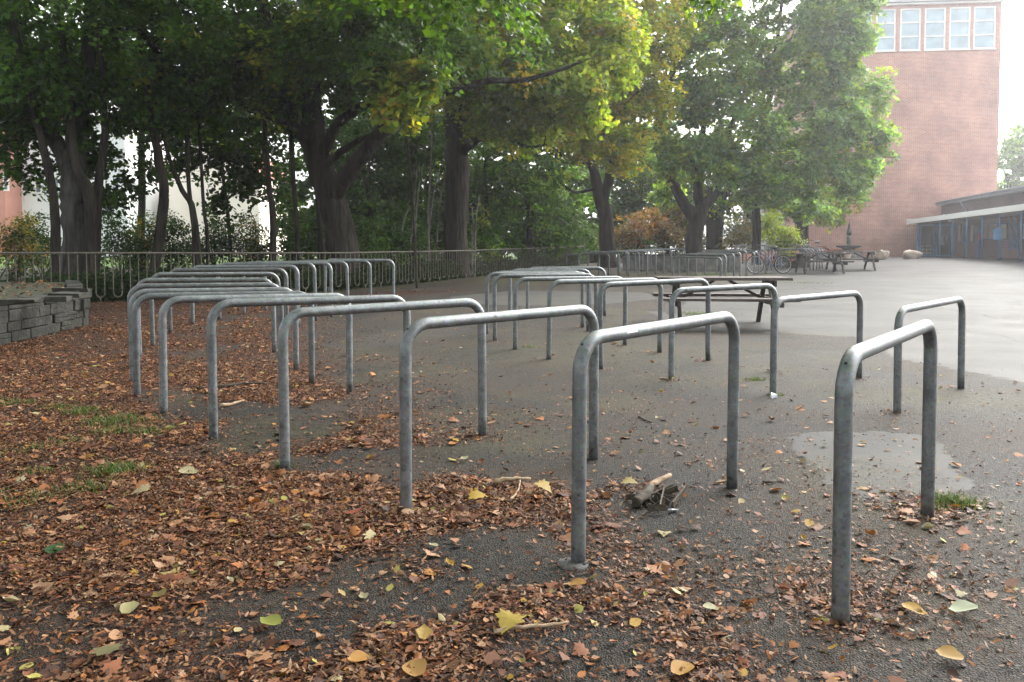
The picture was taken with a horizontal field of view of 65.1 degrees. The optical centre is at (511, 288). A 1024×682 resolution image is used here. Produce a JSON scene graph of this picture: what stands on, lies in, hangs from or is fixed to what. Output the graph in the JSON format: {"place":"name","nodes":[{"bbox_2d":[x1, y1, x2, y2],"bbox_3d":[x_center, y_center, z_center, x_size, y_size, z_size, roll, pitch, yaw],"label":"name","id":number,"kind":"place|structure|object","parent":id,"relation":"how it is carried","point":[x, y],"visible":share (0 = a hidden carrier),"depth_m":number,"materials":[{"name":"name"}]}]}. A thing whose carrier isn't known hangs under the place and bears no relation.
{"place":"outdoors","nodes":[
{"label":"outdoors","id":0,"kind":"place"},
{"bbox_2d":[0,253,1023,681],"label":"ground","id":1,"kind":"structure","parent":0,"point":[816,339],"depth_m":4.68,"materials":[{"name":"asphalt"}]},
{"bbox_2d":[0,132,21,256],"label":"house","id":2,"kind":"structure","parent":1,"relation":"on","point":[10,201],"depth_m":58.31,"materials":[{"name":"orange"}]},
{"bbox_2d":[0,210,49,281],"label":"shrub","id":3,"kind":"object","parent":1,"relation":"on","point":[19,239],"visible":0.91,"depth_m":24.03,"materials":[{"name":"green plant"}]},
{"bbox_2d":[0,209,62,277],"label":"shrub","id":4,"kind":"object","parent":1,"relation":"on","point":[46,238],"visible":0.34,"depth_m":26.01,"materials":[{"name":"green plant"}]},
{"bbox_2d":[13,20,60,278],"bbox_3d":[-10.938,-2.918,18.481,0.950,6.440,0.264,0,3,0],"label":"trunk","id":5,"kind":"object","parent":1,"relation":"on","point":[55,235],"visible":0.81,"depth_m":18.45,"materials":[{"name":"brown plant"}]},
{"bbox_2d":[0,280,91,344],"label":"stone planter","id":6,"kind":"object","parent":1,"relation":"on","point":[37,313],"visible":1,"depth_m":11.24,"materials":[{"name":"stone"}]},
{"bbox_2d":[1,0,126,106],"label":"tall tree","id":7,"kind":"object","parent":1,"relation":"on","point":[49,15],"visible":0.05,"depth_m":30.93,"materials":[{"name":"green plant"}]},
{"bbox_2d":[59,30,96,285],"bbox_3d":[-10.096,-2.838,18.686,0.754,6.255,0.337,0,3,0],"label":"trunk","id":8,"kind":"object","parent":1,"relation":"on","point":[90,211],"visible":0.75,"depth_m":18.63,"materials":[{"name":"brown plant"}]},
{"bbox_2d":[20,119,173,256],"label":"house","id":9,"kind":"structure","parent":1,"relation":"on","point":[31,203],"depth_m":59.81,"materials":[{"name":"white paint"}]},
{"bbox_2d":[94,22,109,293],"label":"sapling","id":10,"kind":"object","parent":1,"relation":"on","point":[100,168],"visible":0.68,"depth_m":19.02,"materials":[{"name":"brown plant"}]},
{"bbox_2d":[0,0,214,277],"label":"old maple tree","id":11,"kind":"object","parent":1,"relation":"on","point":[52,91],"visible":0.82,"depth_m":19.11,"materials":[{"name":"green plant"}]},
{"bbox_2d":[100,210,153,282],"bbox_3d":[-11.683,-1.260,24.117,2.214,2.281,1.788,0,3,0],"label":"shrub","id":12,"kind":"object","parent":1,"relation":"on","point":[128,247],"visible":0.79,"depth_m":23.95,"materials":[{"name":"green plant"}]},
{"bbox_2d":[115,210,177,280],"bbox_3d":[-11.506,-1.315,25.070,2.165,2.268,1.769,0,3,0],"label":"shrub","id":13,"kind":"object","parent":1,"relation":"on","point":[148,225],"visible":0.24,"depth_m":24.95,"materials":[{"name":"green plant"}]},
{"bbox_2d":[138,43,168,273],"bbox_3d":[-8.698,-2.859,19.499,0.685,6.231,0.272,0,3,0],"label":"trunk","id":14,"kind":"object","parent":1,"relation":"on","point":[160,225],"visible":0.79,"depth_m":19.43,"materials":[{"name":"brown plant"}]},
{"bbox_2d":[23,0,284,268],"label":"tall tree","id":15,"kind":"object","parent":1,"relation":"on","point":[141,208],"depth_m":32.71,"materials":[{"name":"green plant"}]},
{"bbox_2d":[140,209,213,277],"bbox_3d":[-10.476,-1.329,25.096,2.222,2.291,1.664,0,3,0],"label":"shrub","id":16,"kind":"object","parent":1,"relation":"on","point":[184,245],"visible":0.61,"depth_m":24.95,"materials":[{"name":"green plant"}]},
{"bbox_2d":[154,104,200,277],"bbox_3d":[-8.258,-2.185,19.923,1.187,4.795,0.279,0,3,0],"label":"sapling","id":17,"kind":"object","parent":1,"relation":"on","point":[194,228],"visible":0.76,"depth_m":19.88,"materials":[{"name":"brown plant"}]},
{"bbox_2d":[183,63,200,249],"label":"sapling","id":18,"kind":"object","parent":1,"relation":"on","point":[188,178],"visible":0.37,"depth_m":20.25,"materials":[{"name":"brown plant"}]},
{"bbox_2d":[197,110,209,264],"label":"sapling","id":19,"kind":"object","parent":1,"relation":"on","point":[203,195],"visible":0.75,"depth_m":20.69,"materials":[{"name":"brown plant"}]},
{"bbox_2d":[127,282,283,366],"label":"bike rack","id":20,"kind":"object","parent":1,"relation":"on","point":[134,289],"visible":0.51,"depth_m":8.44,"materials":[{"name":"metal"}]},
{"bbox_2d":[137,277,276,356],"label":"bike rack","id":21,"kind":"object","parent":1,"relation":"on","point":[218,280],"visible":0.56,"depth_m":9.31,"materials":[{"name":"metal"}]},
{"bbox_2d":[128,287,298,381],"bbox_3d":[-2.847,0.445,7.757,1.552,0.906,0.061,-1,3,-28],"label":"bike rack","id":22,"kind":"object","parent":1,"relation":"on","point":[135,296],"visible":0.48,"depth_m":7.69,"materials":[{"name":"metal"}]},
{"bbox_2d":[149,272,280,346],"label":"bike rack","id":23,"kind":"object","parent":1,"relation":"on","point":[176,274],"visible":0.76,"depth_m":10.27,"materials":[{"name":"metal"}]},
{"bbox_2d":[178,214,251,276],"bbox_3d":[-9.507,-1.368,25.535,2.333,2.311,1.840,0,3,0],"label":"shrub","id":24,"kind":"object","parent":1,"relation":"on","point":[214,242],"visible":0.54,"depth_m":25.50,"materials":[{"name":"green plant"}]},
{"bbox_2d":[136,64,306,276],"bbox_3d":[-9.005,-3.700,24.580,5.627,7.172,3.414,0,3,0],"label":"maple tree","id":25,"kind":"object","parent":1,"relation":"on","point":[249,177],"visible":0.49,"depth_m":24.17,"materials":[{"name":"green plant"}]},
{"bbox_2d":[132,291,314,396],"bbox_3d":[-2.487,0.479,7.015,1.513,0.906,0.062,-1,3,-27],"label":"bike rack","id":26,"kind":"object","parent":1,"relation":"on","point":[139,301],"visible":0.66,"depth_m":6.76,"materials":[{"name":"metal"}]},
{"bbox_2d":[165,141,286,255],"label":"house","id":27,"kind":"structure","parent":1,"relation":"on","point":[178,202],"depth_m":63.79,"materials":[{"name":"white paint"}]},
{"bbox_2d":[167,268,289,332],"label":"bike rack","id":28,"kind":"object","parent":1,"relation":"on","point":[170,323],"visible":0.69,"depth_m":11.54,"materials":[{"name":"metal"}]},
{"bbox_2d":[190,265,299,326],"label":"bike rack","id":29,"kind":"object","parent":1,"relation":"on","point":[295,268],"visible":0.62,"depth_m":12.47,"materials":[{"name":"metal"}]},
{"bbox_2d":[212,209,286,261],"bbox_3d":[-8.441,-1.391,25.988,2.330,2.293,1.634,0,3,0],"label":"shrub","id":30,"kind":"object","parent":1,"relation":"on","point":[256,246],"visible":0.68,"depth_m":25.99,"materials":[{"name":"green plant"}]},
{"bbox_2d":[158,293,352,413],"bbox_3d":[-2.002,0.500,6.431,1.553,0.917,0.059,-2,3,-35],"label":"bike rack","id":31,"kind":"object","parent":1,"relation":"on","point":[167,305],"visible":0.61,"depth_m":6.11,"materials":[{"name":"metal"}]},
{"bbox_2d":[216,262,317,320],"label":"bike rack","id":32,"kind":"object","parent":1,"relation":"on","point":[311,265],"visible":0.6,"depth_m":13.21,"materials":[{"name":"metal"}]},
{"bbox_2d":[261,77,276,277],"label":"sapling","id":33,"kind":"object","parent":1,"relation":"on","point":[273,231],"visible":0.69,"depth_m":21.36,"materials":[{"name":"brown plant"}]},
{"bbox_2d":[147,0,403,260],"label":"tall tree","id":34,"kind":"object","parent":1,"relation":"on","point":[328,120],"visible":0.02,"depth_m":34.57,"materials":[{"name":"green plant"}]},
{"bbox_2d":[252,210,316,275],"bbox_3d":[-7.473,-1.485,26.547,2.346,2.412,1.786,0,3,0],"label":"shrub","id":35,"kind":"object","parent":1,"relation":"on","point":[280,217],"visible":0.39,"depth_m":26.55,"materials":[{"name":"green plant"}]},
{"bbox_2d":[289,96,300,273],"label":"sapling","id":36,"kind":"object","parent":1,"relation":"on","point":[296,226],"visible":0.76,"depth_m":21.87,"materials":[{"name":"brown plant"}]},
{"bbox_2d":[0,253,594,301],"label":"ground cover","id":37,"kind":"object","parent":1,"relation":"on","point":[338,280],"visible":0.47,"depth_m":21.07,"materials":[{"name":"green plant"}]},
{"bbox_2d":[0,245,597,301],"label":"iron fence","id":38,"kind":"object","parent":1,"relation":"on","point":[564,254],"visible":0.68,"depth_m":20.87,"materials":[{"name":"metal"}]},
{"bbox_2d":[281,211,328,275],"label":"shrub","id":39,"kind":"object","parent":1,"relation":"on","point":[301,235],"visible":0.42,"depth_m":25.55,"materials":[{"name":"green plant"}]},
{"bbox_2d":[207,294,410,438],"bbox_3d":[-1.360,0.524,5.595,1.482,0.942,0.061,-2,3,-36],"label":"bike rack","id":40,"kind":"object","parent":1,"relation":"on","point":[216,310],"visible":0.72,"depth_m":5.25,"materials":[{"name":"metal"}]},
{"bbox_2d":[38,0,581,277],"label":"maple tree","id":41,"kind":"object","parent":1,"relation":"on","point":[308,53],"visible":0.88,"depth_m":20.13,"materials":[{"name":"green plant"}]},
{"bbox_2d":[314,192,324,274],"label":"sapling","id":42,"kind":"object","parent":1,"relation":"on","point":[320,238],"visible":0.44,"depth_m":23.88,"materials":[{"name":"brown plant"}]},
{"bbox_2d":[323,213,391,274],"bbox_3d":[-4.929,-1.261,25.180,2.379,2.248,1.978,0,3,0],"label":"shrub","id":43,"kind":"object","parent":1,"relation":"on","point":[364,232],"visible":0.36,"depth_m":25.10,"materials":[{"name":"green plant"}]},
{"bbox_2d":[324,259,394,304],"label":"bike rack","id":44,"kind":"object","parent":1,"relation":"on","point":[368,260],"visible":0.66,"depth_m":16.38,"materials":[{"name":"metal"}]},
{"bbox_2d":[304,107,436,270],"bbox_3d":[-5.365,-3.728,30.285,4.434,6.558,4.331,1,3,22],"label":"bushy tree","id":45,"kind":"object","parent":1,"relation":"on","point":[355,200],"visible":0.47,"depth_m":29.84,"materials":[{"name":"green plant"}]},
{"bbox_2d":[270,104,477,260],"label":"bushy tree","id":46,"kind":"object","parent":1,"relation":"on","point":[305,185],"visible":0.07,"depth_m":41.33,"materials":[{"name":"green plant"}]},
{"bbox_2d":[277,298,486,469],"bbox_3d":[-0.730,0.553,4.853,1.411,0.951,0.065,-2,3,-38],"label":"bike rack","id":47,"kind":"object","parent":1,"relation":"on","point":[290,319],"visible":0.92,"depth_m":4.64,"materials":[{"name":"metal"}]},
{"bbox_2d":[355,211,428,275],"bbox_3d":[-4.156,-1.444,26.736,2.210,2.316,2.144,-2,3,-42],"label":"shrub","id":48,"kind":"object","parent":1,"relation":"on","point":[398,242],"visible":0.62,"depth_m":26.68,"materials":[{"name":"green plant"}]},
{"bbox_2d":[350,53,453,287],"bbox_3d":[-2.956,-2.739,19.715,2.347,5.849,2.924,-1,3,-26],"label":"maple tree","id":49,"kind":"object","parent":1,"relation":"on","point":[405,93],"visible":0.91,"depth_m":18.93,"materials":[{"name":"green plant"}]},
{"bbox_2d":[381,208,443,269],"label":"shrub","id":50,"kind":"object","parent":1,"relation":"on","point":[418,234],"visible":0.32,"depth_m":28.15,"materials":[{"name":"green plant"}]},
{"bbox_2d":[360,105,488,263],"bbox_3d":[-3.532,-4.224,31.373,5.213,7.395,5.246,0,3,0],"label":"bushy tree","id":51,"kind":"object","parent":1,"relation":"on","point":[425,159],"visible":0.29,"depth_m":31.11,"materials":[{"name":"green plant"}]},
{"bbox_2d":[427,113,432,260],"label":"sapling","id":52,"kind":"object","parent":1,"relation":"on","point":[428,217],"visible":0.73,"depth_m":27.36,"materials":[{"name":"plant"}]},
{"bbox_2d":[439,211,506,265],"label":"shrub","id":53,"kind":"object","parent":1,"relation":"on","point":[482,255],"visible":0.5,"depth_m":29.99,"materials":[{"name":"green plant"}]},
{"bbox_2d":[383,104,579,259],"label":"bushy tree","id":54,"kind":"object","parent":1,"relation":"on","point":[475,149],"visible":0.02,"depth_m":44.65,"materials":[{"name":"green plant"}]},
{"bbox_2d":[0,272,989,515],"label":"grass","id":55,"kind":"structure","parent":1,"relation":"on","point":[944,498],"depth_m":4.47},
{"bbox_2d":[442,140,549,256],"bbox_3d":[-0.745,-3.239,31.411,4.038,5.384,3.691,2,3,31],"label":"bushy tree","id":56,"kind":"object","parent":1,"relation":"on","point":[486,205],"visible":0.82,"depth_m":31.07,"materials":[{"name":"green plant"}]},
{"bbox_2d":[399,305,598,510],"bbox_3d":[-0.008,0.584,4.177,1.417,0.949,0.063,-2,4,-45],"label":"bike rack","id":57,"kind":"object","parent":1,"relation":"on","point":[414,330],"visible":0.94,"depth_m":3.85,"materials":[{"name":"metal"}]},
{"bbox_2d":[478,217,528,264],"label":"shrub","id":58,"kind":"object","parent":1,"relation":"on","point":[510,240],"visible":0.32,"depth_m":32.08,"materials":[{"name":"green plant"}]},
{"bbox_2d":[0,280,1023,681],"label":"leaf litter","id":59,"kind":"object","parent":1,"relation":"on","point":[218,520],"visible":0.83,"depth_m":3.38,"materials":[{"name":"plant"}]},
{"bbox_2d":[402,658,426,676],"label":"fallen leaf","id":60,"kind":"object","parent":59,"relation":"on","point":[419,665],"visible":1,"depth_m":2.28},
{"bbox_2d":[495,608,525,633],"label":"fallen leaf","id":61,"kind":"object","parent":59,"relation":"on","point":[508,619],"visible":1,"depth_m":2.54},
{"bbox_2d":[493,621,568,633],"bbox_3d":[0.064,1.067,2.531,0.249,0.024,0.022,-1,3,-14],"label":"stick","id":62,"kind":"object","parent":59,"relation":"on","point":[521,627],"visible":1,"depth_m":2.52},
{"bbox_2d":[625,473,686,514],"bbox_3d":[0.739,1.002,3.892,0.281,0.085,0.504,2,3,41],"label":"wood debris","id":63,"kind":"object","parent":59,"relation":"on","point":[643,495],"visible":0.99,"depth_m":3.83,"materials":[{"name":"brown wood"}]},
{"bbox_2d":[385,0,653,277],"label":"maple tree","id":64,"kind":"object","parent":1,"relation":"on","point":[549,102],"visible":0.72,"depth_m":24.77,"materials":[{"name":"green plant"}]},
{"bbox_2d":[470,137,588,262],"bbox_3d":[0.826,-3.442,33.151,5.081,5.553,4.196,0,3,0],"label":"bushy tree","id":65,"kind":"object","parent":1,"relation":"on","point":[524,205],"visible":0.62,"depth_m":33.33,"materials":[{"name":"green plant"}]},
{"bbox_2d":[315,0,743,44],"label":"lime tree","id":66,"kind":"object","parent":1,"relation":"on","point":[448,7],"visible":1,"depth_m":7.47,"materials":[{"name":"green plant"}]},
{"bbox_2d":[485,272,590,333],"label":"bike rack","id":67,"kind":"object","parent":1,"relation":"on","point":[490,275],"visible":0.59,"depth_m":11.46,"materials":[{"name":"metal"}]},
{"bbox_2d":[492,273,597,340],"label":"bike rack","id":68,"kind":"object","parent":1,"relation":"on","point":[494,290],"visible":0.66,"depth_m":10.74,"materials":[{"name":"metal"}]},
{"bbox_2d":[508,269,591,309],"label":"bike rack","id":69,"kind":"object","parent":1,"relation":"on","point":[510,290],"visible":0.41,"depth_m":13.23,"materials":[{"name":"metal"}]},
{"bbox_2d":[518,151,611,264],"bbox_3d":[2.421,-3.654,37.608,3.538,5.461,4.162,2,3,42],"label":"bushy tree","id":70,"kind":"object","parent":1,"relation":"on","point":[577,211],"visible":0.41,"depth_m":37.25,"materials":[{"name":"green plant"}]},
{"bbox_2d":[526,267,605,315],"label":"bike rack","id":71,"kind":"object","parent":1,"relation":"on","point":[602,270],"visible":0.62,"depth_m":14.10,"materials":[{"name":"metal"}]},
{"bbox_2d":[513,276,627,349],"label":"bike rack","id":72,"kind":"object","parent":1,"relation":"on","point":[518,282],"visible":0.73,"depth_m":9.90,"materials":[{"name":"metal"}]},
{"bbox_2d":[497,121,675,257],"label":"bushy tree","id":73,"kind":"object","parent":1,"relation":"on","point":[623,204],"visible":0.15,"depth_m":50.53,"materials":[{"name":"green plant"}]},
{"bbox_2d":[546,278,662,358],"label":"bike rack","id":74,"kind":"object","parent":1,"relation":"on","point":[587,281],"visible":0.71,"depth_m":9.11,"materials":[{"name":"metal"}]},
{"bbox_2d":[535,0,701,267],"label":"maple tree","id":75,"kind":"object","parent":1,"relation":"on","point":[649,99],"visible":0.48,"depth_m":33.26,"materials":[{"name":"green plant"}]},
{"bbox_2d":[613,207,668,253],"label":"shrub","id":76,"kind":"object","parent":1,"relation":"on","point":[635,235],"visible":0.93,"depth_m":42.93,"materials":[{"name":"orange plant"}]},
{"bbox_2d":[557,311,739,570],"bbox_3d":[0.660,0.609,3.578,0.122,0.953,1.442,2,3,40],"label":"bike rack","id":77,"kind":"object","parent":1,"relation":"on","point":[591,341],"visible":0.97,"depth_m":3.12,"materials":[{"name":"metal"}]},
{"bbox_2d":[597,278,710,368],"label":"bike rack","id":78,"kind":"object","parent":1,"relation":"on","point":[605,286],"visible":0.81,"depth_m":8.49,"materials":[{"name":"metal"}]},
{"bbox_2d":[619,121,705,253],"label":"bushy tree","id":79,"kind":"object","parent":1,"relation":"on","point":[662,207],"visible":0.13,"depth_m":52.72,"materials":[{"name":"green plant"}]},
{"bbox_2d":[648,204,688,253],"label":"shrub","id":80,"kind":"object","parent":1,"relation":"on","point":[672,227],"visible":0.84,"depth_m":44.02,"materials":[{"name":"brown plant"}]},
{"bbox_2d":[623,254,738,271],"bbox_3d":[6.796,-0.976,32.433,4.697,0.782,0.350,1,3,24],"label":"fence","id":81,"kind":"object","parent":1,"relation":"on","point":[710,264],"depth_m":32.27,"materials":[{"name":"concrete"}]},
{"bbox_2d":[635,140,787,250],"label":"maple tree","id":82,"kind":"object","parent":1,"relation":"on","point":[715,219],"visible":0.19,"depth_m":46.63,"materials":[{"name":"green plant"}]},
{"bbox_2d":[644,0,794,253],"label":"maple tree","id":83,"kind":"object","parent":1,"relation":"on","point":[717,152],"visible":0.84,"depth_m":35.22,"materials":[{"name":"green plant"}]},
{"bbox_2d":[668,283,777,379],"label":"bike rack","id":84,"kind":"object","parent":1,"relation":"on","point":[681,290],"visible":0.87,"depth_m":7.65,"materials":[{"name":"metal"}]},
{"bbox_2d":[652,276,800,321],"bbox_3d":[3.289,0.227,12.603,2.015,0.810,1.618,0,3,5],"label":"picnic table","id":85,"kind":"object","parent":1,"relation":"on","point":[762,296],"visible":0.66,"depth_m":12.31,"materials":[{"name":"brown wood"}]},
{"bbox_2d":[718,214,763,248],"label":"shrub","id":86,"kind":"object","parent":1,"relation":"on","point":[738,238],"visible":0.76,"depth_m":45.77,"materials":[{"name":"green plant"}]},
{"bbox_2d":[705,206,780,248],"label":"shrub","id":87,"kind":"object","parent":1,"relation":"on","point":[739,222],"visible":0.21,"depth_m":50.30,"materials":[{"name":"green plant"}]},
{"bbox_2d":[747,245,792,273],"bbox_3d":[9.553,-1.072,29.737,1.778,1.083,0.622,0,3,-4],"label":"bicycle","id":88,"kind":"object","parent":1,"relation":"on","point":[776,258],"visible":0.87,"depth_m":29.72,"materials":[{"name":"metal"}]},
{"bbox_2d":[761,209,807,259],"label":"shrub","id":89,"kind":"object","parent":1,"relation":"on","point":[787,236],"visible":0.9,"depth_m":40.85,"materials":[{"name":"green plant"}]},
{"bbox_2d":[726,0,903,264],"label":"maple tree","id":90,"kind":"object","parent":1,"relation":"on","point":[822,44],"visible":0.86,"depth_m":36.07,"materials":[{"name":"green plant"}]},
{"bbox_2d":[770,290,863,393],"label":"bike rack","id":91,"kind":"object","parent":1,"relation":"on","point":[779,301],"visible":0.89,"depth_m":6.94,"materials":[{"name":"metal"}]},
{"bbox_2d":[761,183,873,255],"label":"maple tree","id":92,"kind":"object","parent":1,"relation":"on","point":[823,195],"visible":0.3,"depth_m":46.60,"materials":[{"name":"green plant"}]},
{"bbox_2d":[786,253,853,273],"bbox_3d":[11.538,-0.910,30.089,2.011,0.812,1.627,0,3,4],"label":"picnic table","id":93,"kind":"object","parent":1,"relation":"on","point":[841,262],"visible":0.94,"depth_m":29.77,"materials":[{"name":"brown wood"}]},
{"bbox_2d":[817,251,884,270],"bbox_3d":[13.492,-1.066,31.969,2.109,0.809,1.626,0,3,5],"label":"picnic table","id":94,"kind":"object","parent":1,"relation":"on","point":[872,260],"visible":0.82,"depth_m":31.73,"materials":[{"name":"brown wood"}]},
{"bbox_2d":[831,320,937,623],"bbox_3d":[1.486,0.631,3.126,0.058,0.948,1.386,2,3,38],"label":"bike rack","id":95,"kind":"object","parent":1,"relation":"on","point":[853,356],"visible":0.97,"depth_m":2.60,"materials":[{"name":"metal"}]},
{"bbox_2d":[774,0,1005,256],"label":"brick tower","id":96,"kind":"structure","parent":1,"relation":"on","point":[944,56],"depth_m":52.25,"materials":[{"name":"brick"}]},
{"bbox_2d":[875,9,896,51],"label":"window","id":97,"kind":"structure","parent":96,"relation":"in","point":[887,43],"depth_m":52.38,"materials":[{"name":"glass"}]},
{"bbox_2d":[899,8,921,51],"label":"window","id":98,"kind":"structure","parent":96,"relation":"in","point":[910,18],"depth_m":52.22,"materials":[{"name":"glass"}]},
{"bbox_2d":[923,7,945,50],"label":"window","id":99,"kind":"structure","parent":96,"relation":"in","point":[935,18],"depth_m":52.07,"materials":[{"name":"glass"}]},
{"bbox_2d":[948,7,970,50],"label":"window","id":100,"kind":"structure","parent":96,"relation":"in","point":[960,17],"depth_m":51.93,"materials":[{"name":"glass"}]},
{"bbox_2d":[972,6,996,49],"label":"window","id":101,"kind":"structure","parent":96,"relation":"in","point":[984,33],"depth_m":51.77,"materials":[{"name":"glass"}]},
{"bbox_2d":[893,296,965,412],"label":"bike rack","id":102,"kind":"object","parent":1,"relation":"on","point":[897,377],"visible":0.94,"depth_m":6.34,"materials":[{"name":"metal"}]},
{"bbox_2d":[936,645,963,659],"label":"fallen leaf","id":103,"kind":"object","parent":1,"relation":"on","point":[948,651],"visible":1,"depth_m":2.36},
{"bbox_2d":[906,185,1023,261],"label":"school wing","id":104,"kind":"structure","parent":1,"relation":"on","point":[987,225],"depth_m":44.75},
{"bbox_2d":[919,224,933,255],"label":"door","id":105,"kind":"structure","parent":104,"relation":"in","point":[925,235],"depth_m":50.43,"materials":[{"name":"blue paint"}]},
{"bbox_2d":[936,224,950,255],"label":"door","id":106,"kind":"structure","parent":104,"relation":"in","point":[944,247],"depth_m":50.32,"materials":[{"name":"blue paint"}]},
{"bbox_2d":[997,123,1023,189],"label":"tree","id":107,"kind":"object","parent":1,"relation":"on","point":[1013,147],"visible":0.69,"depth_m":77.10,"materials":[{"name":"green plant"}]},
{"bbox_2d":[3,0,1023,252],"label":"sky","id":108,"kind":"structure","parent":0,"point":[1011,98],"materials":[{"name":"white"}]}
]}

